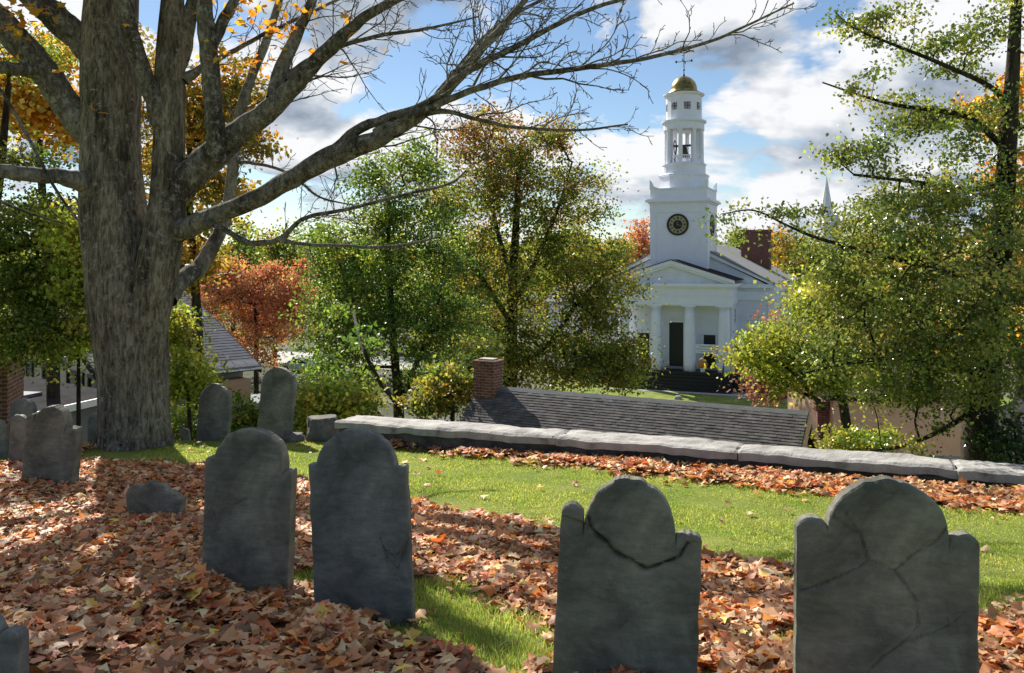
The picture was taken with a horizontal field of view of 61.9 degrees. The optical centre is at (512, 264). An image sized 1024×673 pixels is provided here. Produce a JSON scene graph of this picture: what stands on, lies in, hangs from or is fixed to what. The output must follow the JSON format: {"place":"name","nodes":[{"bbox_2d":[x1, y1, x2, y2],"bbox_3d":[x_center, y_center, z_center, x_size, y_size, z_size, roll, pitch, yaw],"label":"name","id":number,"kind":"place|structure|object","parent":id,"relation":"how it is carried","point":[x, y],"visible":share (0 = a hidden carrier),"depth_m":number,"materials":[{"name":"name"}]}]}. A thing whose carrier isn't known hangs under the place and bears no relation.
{"place":"outdoors","nodes":[
{"label":"outdoors","id":0,"kind":"place"},
{"bbox_2d":[249,350,525,371],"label":"street","id":1,"kind":"structure","parent":0,"point":[288,358],"depth_m":107.58,"materials":[{"name":"grey asphalt"}]},
{"bbox_2d":[0,288,1023,672],"bbox_3d":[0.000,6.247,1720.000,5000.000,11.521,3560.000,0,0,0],"label":"ground","id":2,"kind":"structure","parent":0,"point":[90,654],"depth_m":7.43,"materials":[{"name":"plant"}]},
{"bbox_2d":[0,419,8,458],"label":"headstone","id":3,"kind":"object","parent":2,"relation":"on","point":[4,443],"visible":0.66,"depth_m":10.15,"materials":[{"name":"stone"}]},
{"bbox_2d":[0,352,23,434],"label":"brick building","id":4,"kind":"structure","parent":2,"relation":"on","point":[11,388],"depth_m":15.12,"materials":[{"name":"brick"}]},
{"bbox_2d":[0,612,28,672],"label":"headstone","id":5,"kind":"object","parent":2,"relation":"on","point":[14,648],"visible":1,"depth_m":2.90,"materials":[{"name":"stone"}]},
{"bbox_2d":[8,414,26,463],"bbox_3d":[-5.548,2.054,9.598,0.206,0.734,0.088,4,1,8],"label":"headstone","id":6,"kind":"object","parent":2,"relation":"on","point":[17,435],"visible":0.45,"depth_m":9.56,"materials":[{"name":"grey stone"}]},
{"bbox_2d":[9,398,36,436],"bbox_3d":[-5.966,2.053,10.397,0.318,0.851,0.099,3,0,8],"label":"headstone","id":7,"kind":"object","parent":2,"relation":"on","point":[26,406],"visible":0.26,"depth_m":10.36,"materials":[{"name":"stone"}]},
{"bbox_2d":[0,189,66,317],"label":"tree","id":8,"kind":"object","parent":2,"relation":"on","point":[19,203],"visible":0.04,"depth_m":69.92,"materials":[{"name":"green plant"}]},
{"bbox_2d":[0,20,78,397],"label":"golden maple tree","id":9,"kind":"object","parent":2,"relation":"on","point":[36,111],"visible":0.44,"depth_m":18.23,"materials":[{"name":"orange plant"}]},
{"bbox_2d":[0,9,94,388],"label":"shade tree","id":10,"kind":"object","parent":2,"relation":"on","point":[30,326],"visible":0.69,"depth_m":14.04,"materials":[{"name":"green plant"}]},
{"bbox_2d":[21,404,82,485],"bbox_3d":[-4.471,1.850,8.301,0.492,0.965,0.180,5,0,-2],"label":"headstone","id":11,"kind":"object","parent":2,"relation":"on","point":[53,442],"visible":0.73,"depth_m":8.22,"materials":[{"name":"stone"}]},
{"bbox_2d":[17,192,92,425],"bbox_3d":[-7.072,1.359,13.919,1.758,5.091,2.040,0,0,-36],"label":"tree","id":12,"kind":"object","parent":2,"relation":"on","point":[70,267],"visible":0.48,"depth_m":13.57,"materials":[{"name":"green plant"}]},
{"bbox_2d":[24,376,96,441],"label":"flat roofed shed","id":13,"kind":"structure","parent":2,"relation":"on","point":[35,391],"depth_m":19.22,"materials":[{"name":"grey"}]},
{"bbox_2d":[87,413,96,441],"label":"headstone","id":14,"kind":"object","parent":2,"relation":"on","point":[92,419],"visible":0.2,"depth_m":12.27,"materials":[{"name":"grey stone"}]},
{"bbox_2d":[9,292,262,433],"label":"slate house","id":15,"kind":"structure","parent":2,"relation":"on","point":[224,343],"depth_m":24.41,"materials":[{"name":"beige stone"}]},
{"bbox_2d":[24,361,33,376],"bbox_3d":[-14.871,3.770,26.113,1.180,1.680,0.057,0,0,43],"label":"window","id":16,"kind":"structure","parent":15,"relation":"in","point":[31,373],"depth_m":25.89,"materials":[{"name":"black glass"}]},
{"bbox_2d":[41,364,45,378],"bbox_3d":[-13.410,3.770,24.744,1.180,1.680,0.057,0,0,43],"label":"window","id":17,"kind":"structure","parent":15,"relation":"in","point":[42,375],"depth_m":25.07,"materials":[{"name":"black glass"}]},
{"bbox_2d":[66,369,83,385],"bbox_3d":[-12.017,3.770,23.455,1.180,1.680,0.057,0,0,43],"label":"window","id":18,"kind":"structure","parent":15,"relation":"in","point":[70,380],"depth_m":23.56,"materials":[{"name":"black glass"}]},
{"bbox_2d":[87,374,96,387],"bbox_3d":[-10.920,3.770,22.432,1.180,1.680,0.057,0,0,43],"label":"window","id":19,"kind":"structure","parent":15,"relation":"in","point":[89,376],"depth_m":22.71,"materials":[{"name":"black glass"}]},
{"bbox_2d":[126,479,185,516],"bbox_3d":[-2.899,1.996,6.951,0.499,0.478,0.097,0,0,10],"label":"headstone","id":20,"kind":"object","parent":2,"relation":"on","point":[153,495],"visible":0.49,"depth_m":6.91,"materials":[{"name":"stone"}]},
{"bbox_2d":[178,427,190,440],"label":"headstone","id":21,"kind":"object","parent":2,"relation":"on","point":[184,433],"visible":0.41,"depth_m":11.88,"materials":[{"name":"grey stone"}]},
{"bbox_2d":[168,291,239,440],"bbox_3d":[-5.096,2.054,13.405,1.613,3.318,1.640,0,0,0],"label":"tree","id":22,"kind":"object","parent":2,"relation":"on","point":[187,380],"visible":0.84,"depth_m":13.22,"materials":[{"name":"green plant"}]},
{"bbox_2d":[196,383,232,440],"bbox_3d":[-4.076,2.101,11.694,0.484,0.948,0.088,5,1,14],"label":"headstone","id":23,"kind":"object","parent":2,"relation":"on","point":[215,411],"visible":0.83,"depth_m":11.65,"materials":[{"name":"grey stone"}]},
{"bbox_2d":[139,24,297,440],"bbox_3d":[-8.366,1.062,22.128,5.710,14.985,4.494,0,0,0],"label":"gold green tree","id":24,"kind":"object","parent":2,"relation":"on","point":[207,192],"visible":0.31,"depth_m":21.73,"materials":[{"name":"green plant"}]},
{"bbox_2d":[205,219,277,353],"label":"tree","id":25,"kind":"object","parent":2,"relation":"on","point":[244,250],"visible":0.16,"depth_m":89.36,"materials":[{"name":"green plant"}]},
{"bbox_2d":[170,387,316,440],"bbox_3d":[-4.882,3.378,14.512,3.103,2.567,2.102,0,0,0],"label":"dark bush","id":26,"kind":"object","parent":2,"relation":"on","point":[245,415],"visible":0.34,"depth_m":14.38,"materials":[{"name":"green plant"}]},
{"bbox_2d":[202,427,296,594],"bbox_3d":[-1.466,1.459,4.764,0.493,1.084,0.134,1,-2,4],"label":"headstone","id":27,"kind":"object","parent":2,"relation":"on","point":[249,521],"visible":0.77,"depth_m":4.71,"materials":[{"name":"stone"}]},
{"bbox_2d":[200,248,328,393],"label":"orange tree","id":28,"kind":"object","parent":2,"relation":"on","point":[254,288],"visible":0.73,"depth_m":43.20,"materials":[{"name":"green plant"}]},
{"bbox_2d":[257,367,296,438],"bbox_3d":[-3.224,1.980,11.688,0.510,1.154,0.100,7,2,14],"label":"headstone","id":29,"kind":"object","parent":2,"relation":"on","point":[278,394],"visible":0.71,"depth_m":11.64,"materials":[{"name":"grey stone"}]},
{"bbox_2d":[235,216,319,367],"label":"tree","id":30,"kind":"object","parent":2,"relation":"on","point":[275,254],"visible":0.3,"depth_m":95.05,"materials":[{"name":"green plant"}]},
{"bbox_2d":[282,432,304,442],"bbox_3d":[-2.981,2.364,11.590,0.303,0.138,0.330,0,0,-19],"label":"rough stone","id":31,"kind":"object","parent":2,"relation":"on","point":[293,437],"visible":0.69,"depth_m":11.49,"materials":[{"name":"grey stone"}]},
{"bbox_2d":[280,357,317,371],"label":"parked car","id":32,"kind":"object","parent":2,"relation":"on","point":[291,366],"visible":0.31,"depth_m":95.31,"materials":[{"name":"paint"}]},
{"bbox_2d":[281,222,354,360],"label":"tree","id":33,"kind":"object","parent":2,"relation":"on","point":[297,345],"visible":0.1,"depth_m":99.54,"materials":[{"name":"green plant"}]},
{"bbox_2d":[306,414,338,441],"bbox_3d":[-2.581,2.277,11.700,0.511,0.380,0.515,0,0,0],"label":"rough stone","id":34,"kind":"object","parent":2,"relation":"on","point":[320,428],"visible":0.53,"depth_m":11.50,"materials":[{"name":"grey stone"}]},
{"bbox_2d":[251,366,401,439],"bbox_3d":[-3.518,3.543,15.447,2.945,3.340,2.312,0,0,0],"label":"bright bush","id":35,"kind":"object","parent":2,"relation":"on","point":[339,399],"visible":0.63,"depth_m":15.22,"materials":[{"name":"green plant"}]},
{"bbox_2d":[308,427,415,626],"bbox_3d":[-0.757,1.383,4.290,0.513,1.123,0.085,-3,-1,8],"label":"headstone","id":36,"kind":"object","parent":2,"relation":"on","point":[360,507],"visible":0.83,"depth_m":4.25,"materials":[{"name":"stone"}]},
{"bbox_2d":[338,217,430,348],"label":"tree","id":37,"kind":"object","parent":2,"relation":"on","point":[411,275],"visible":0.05,"depth_m":119.46,"materials":[{"name":"green plant"}]},
{"bbox_2d":[266,124,510,421],"bbox_3d":[-4.566,2.805,26.778,9.103,16.566,17.963,0,0,0],"label":"green maple tree","id":38,"kind":"object","parent":2,"relation":"on","point":[355,315],"visible":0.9,"depth_m":31.12,"materials":[{"name":"green plant"}]},
{"bbox_2d":[0,0,817,451],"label":"maple tree","id":39,"kind":"object","parent":2,"relation":"on","point":[136,278],"visible":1,"depth_m":10.79,"materials":[{"name":"grey plant"}]},
{"bbox_2d":[380,333,511,421],"bbox_3d":[-1.545,5.413,23.572,2.790,6.975,4.198,0,0,26],"label":"dull bush","id":40,"kind":"object","parent":2,"relation":"on","point":[449,386],"visible":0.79,"depth_m":22.71,"materials":[{"name":"green plant"}]},
{"bbox_2d":[413,218,538,338],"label":"tree","id":41,"kind":"object","parent":2,"relation":"on","point":[470,230],"visible":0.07,"depth_m":114.64,"materials":[{"name":"green plant"}]},
{"bbox_2d":[0,438,1023,672],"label":"fallen leaves","id":42,"kind":"object","parent":2,"relation":"on","point":[327,636],"visible":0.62,"depth_m":4.68,"materials":[{"name":"orange plant"}]},
{"bbox_2d":[0,231,1023,301],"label":"distant woods","id":43,"kind":"object","parent":2,"relation":"on","point":[525,248],"visible":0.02,"depth_m":200.14,"materials":[{"name":"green plant"}]},
{"bbox_2d":[398,93,671,396],"bbox_3d":[0.725,1.929,39.933,13.190,19.682,9.385,0,0,0],"label":"oak tree","id":44,"kind":"object","parent":2,"relation":"on","point":[605,358],"visible":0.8,"depth_m":38.95,"materials":[{"name":"green plant"}]},
{"bbox_2d":[502,218,604,340],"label":"tree","id":45,"kind":"object","parent":2,"relation":"on","point":[571,249],"visible":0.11,"depth_m":119.44,"materials":[{"name":"green plant"}]},
{"bbox_2d":[545,283,596,366],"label":"white house","id":46,"kind":"structure","parent":2,"relation":"on","point":[548,300],"depth_m":99.88,"materials":[{"name":"paint"}]},
{"bbox_2d":[585,234,644,280],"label":"tree","id":47,"kind":"object","parent":2,"relation":"on","point":[631,243],"visible":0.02,"depth_m":111.54,"materials":[{"name":"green plant"}]},
{"bbox_2d":[553,475,701,672],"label":"headstone","id":48,"kind":"object","parent":2,"relation":"on","point":[629,578],"visible":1,"depth_m":3.39,"materials":[{"name":"stone"}]},
{"bbox_2d":[613,209,649,261],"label":"tree","id":49,"kind":"object","parent":2,"relation":"on","point":[643,234],"visible":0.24,"depth_m":117.17,"materials":[{"name":"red plant"}]},
{"bbox_2d":[459,357,820,448],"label":"shingled house","id":50,"kind":"structure","parent":2,"relation":"on","point":[494,400],"depth_m":19.53,"materials":[{"name":"tile"}]},
{"bbox_2d":[334,415,1023,488],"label":"stone wall","id":51,"kind":"structure","parent":2,"relation":"on","point":[424,433],"depth_m":9.67,"materials":[{"name":"stone"}]},
{"bbox_2d":[599,48,799,393],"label":"white church","id":52,"kind":"structure","parent":2,"relation":"on","point":[709,294],"depth_m":85.40,"materials":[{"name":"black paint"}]},
{"bbox_2d":[635,330,650,363],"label":"door","id":53,"kind":"structure","parent":52,"relation":"in","point":[643,332],"depth_m":86.25,"materials":[{"name":"paint"}]},
{"bbox_2d":[666,319,683,365],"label":"door","id":54,"kind":"structure","parent":52,"relation":"in","point":[675,329],"depth_m":85.10,"materials":[{"name":"paint"}]},
{"bbox_2d":[698,361,707,371],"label":"flower pot","id":55,"kind":"object","parent":52,"relation":"on","point":[701,365],"visible":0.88,"depth_m":81.89,"materials":[{"name":"white paint"}]},
{"bbox_2d":[695,344,715,353],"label":"banner","id":56,"kind":"object","parent":52,"relation":"attached to","point":[701,348],"visible":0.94,"depth_m":82.31,"materials":[{"name":"fabric"}]},
{"bbox_2d":[700,332,717,367],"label":"door","id":57,"kind":"structure","parent":52,"relation":"in","point":[711,338],"depth_m":83.76,"materials":[{"name":"paint"}]},
{"bbox_2d":[734,308,735,323],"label":"window","id":58,"kind":"structure","parent":52,"relation":"in","point":[734,308],"depth_m":83.98,"materials":[{"name":"white paint"}]},
{"bbox_2d":[718,223,755,249],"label":"tree","id":59,"kind":"object","parent":2,"relation":"on","point":[737,234],"visible":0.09,"depth_m":149.04,"materials":[{"name":"green plant"}]},
{"bbox_2d":[716,303,802,407],"bbox_3d":[12.433,6.925,40.176,5.136,10.250,4.679,0,0,23],"label":"pinkish tree","id":60,"kind":"object","parent":2,"relation":"on","point":[762,389],"visible":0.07,"depth_m":39.74,"materials":[{"name":"pink plant"}]},
{"bbox_2d":[734,226,787,264],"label":"tree","id":61,"kind":"object","parent":2,"relation":"on","point":[772,246],"visible":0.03,"depth_m":153.38,"materials":[{"name":"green plant"}]},
{"bbox_2d":[763,221,805,272],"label":"tree","id":62,"kind":"object","parent":2,"relation":"on","point":[785,246],"visible":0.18,"depth_m":134.13,"materials":[{"name":"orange plant"}]},
{"bbox_2d":[776,231,831,318],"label":"tree","id":63,"kind":"object","parent":2,"relation":"on","point":[806,260],"visible":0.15,"depth_m":129.41,"materials":[{"name":"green plant"}]},
{"bbox_2d":[700,255,909,450],"bbox_3d":[5.707,4.057,16.419,4.562,8.526,2.965,0,0,0],"label":"yellow green tree","id":64,"kind":"object","parent":2,"relation":"on","point":[748,355],"visible":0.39,"depth_m":16.06,"materials":[{"name":"green plant"}]},
{"bbox_2d":[800,177,838,282],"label":"distant church","id":65,"kind":"structure","parent":2,"relation":"on","point":[826,200],"depth_m":218.98,"materials":[{"name":"white paint"}]},
{"bbox_2d":[801,414,913,452],"bbox_3d":[4.846,3.699,11.830,1.594,3.150,1.278,0,0,0],"label":"bush","id":66,"kind":"object","parent":2,"relation":"on","point":[847,439],"visible":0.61,"depth_m":11.77,"materials":[{"name":"green plant"}]},
{"bbox_2d":[801,230,913,332],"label":"tree","id":67,"kind":"object","parent":2,"relation":"on","point":[890,268],"visible":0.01,"depth_m":119.23,"materials":[{"name":"green plant"}]},
{"bbox_2d":[692,0,1023,462],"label":"glossy leaved tree","id":68,"kind":"object","parent":2,"relation":"on","point":[979,360],"visible":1,"depth_m":10.88,"materials":[{"name":"green plant"}]},
{"bbox_2d":[793,475,979,672],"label":"headstone","id":69,"kind":"object","parent":2,"relation":"on","point":[886,574],"visible":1,"depth_m":3.06,"materials":[{"name":"stone"}]},
{"bbox_2d":[881,220,968,327],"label":"tree","id":70,"kind":"object","parent":2,"relation":"on","point":[900,264],"visible":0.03,"depth_m":124.47,"materials":[{"name":"green plant"}]},
{"bbox_2d":[918,455,1023,463],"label":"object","id":71,"kind":"structure","parent":2,"relation":"on","point":[951,457],"depth_m":15.49,"materials":[{"name":"concrete"}]},
{"bbox_2d":[936,241,1014,321],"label":"tree","id":72,"kind":"object","parent":2,"relation":"on","point":[974,291],"visible":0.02,"depth_m":110.19,"materials":[{"name":"green plant"}]},
{"bbox_2d":[933,55,1023,399],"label":"amber tree","id":73,"kind":"object","parent":2,"relation":"on","point":[999,83],"visible":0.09,"depth_m":23.88,"materials":[{"name":"orange plant"}]},
{"bbox_2d":[958,404,1023,463],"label":"dark sapling","id":74,"kind":"object","parent":2,"relation":"on","point":[1009,443],"visible":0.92,"depth_m":10.58,"materials":[{"name":"green plant"}]},
{"bbox_2d":[999,397,1023,454],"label":"white garage","id":75,"kind":"structure","parent":2,"relation":"on","point":[1021,408],"depth_m":20.62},
{"bbox_2d":[0,0,1023,252],"label":"sky","id":76,"kind":"structure","parent":0,"point":[763,106],"materials":[{"name":"blue"}]},
{"bbox_2d":[610,387,743,395],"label":"path","id":77,"kind":"structure","parent":0,"point":[685,392],"depth_m":79.86,"materials":[{"name":"concrete"}]},
{"bbox_2d":[691,390,787,400],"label":"road","id":78,"kind":"structure","parent":0,"point":[742,393],"depth_m":78.68,"materials":[{"name":"grey asphalt"}]},
{"bbox_2d":[738,376,756,391],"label":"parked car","id":79,"kind":"object","parent":78,"relation":"on","point":[743,382],"visible":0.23,"depth_m":80.18,"materials":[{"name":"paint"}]},
{"bbox_2d":[783,371,963,455],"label":"tan building","id":80,"kind":"structure","parent":0,"point":[951,445],"depth_m":24.04,"materials":[{"name":"paint"}]},
{"bbox_2d":[810,397,829,448],"bbox_3d":[9.225,7.444,25.000,0.840,6.989,0.840,0,0,8],"label":"brick stack","id":81,"kind":"object","parent":80,"relation":"attached to","point":[820,417],"visible":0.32,"depth_m":24.67,"materials":[{"name":"red brick"}]}
]}

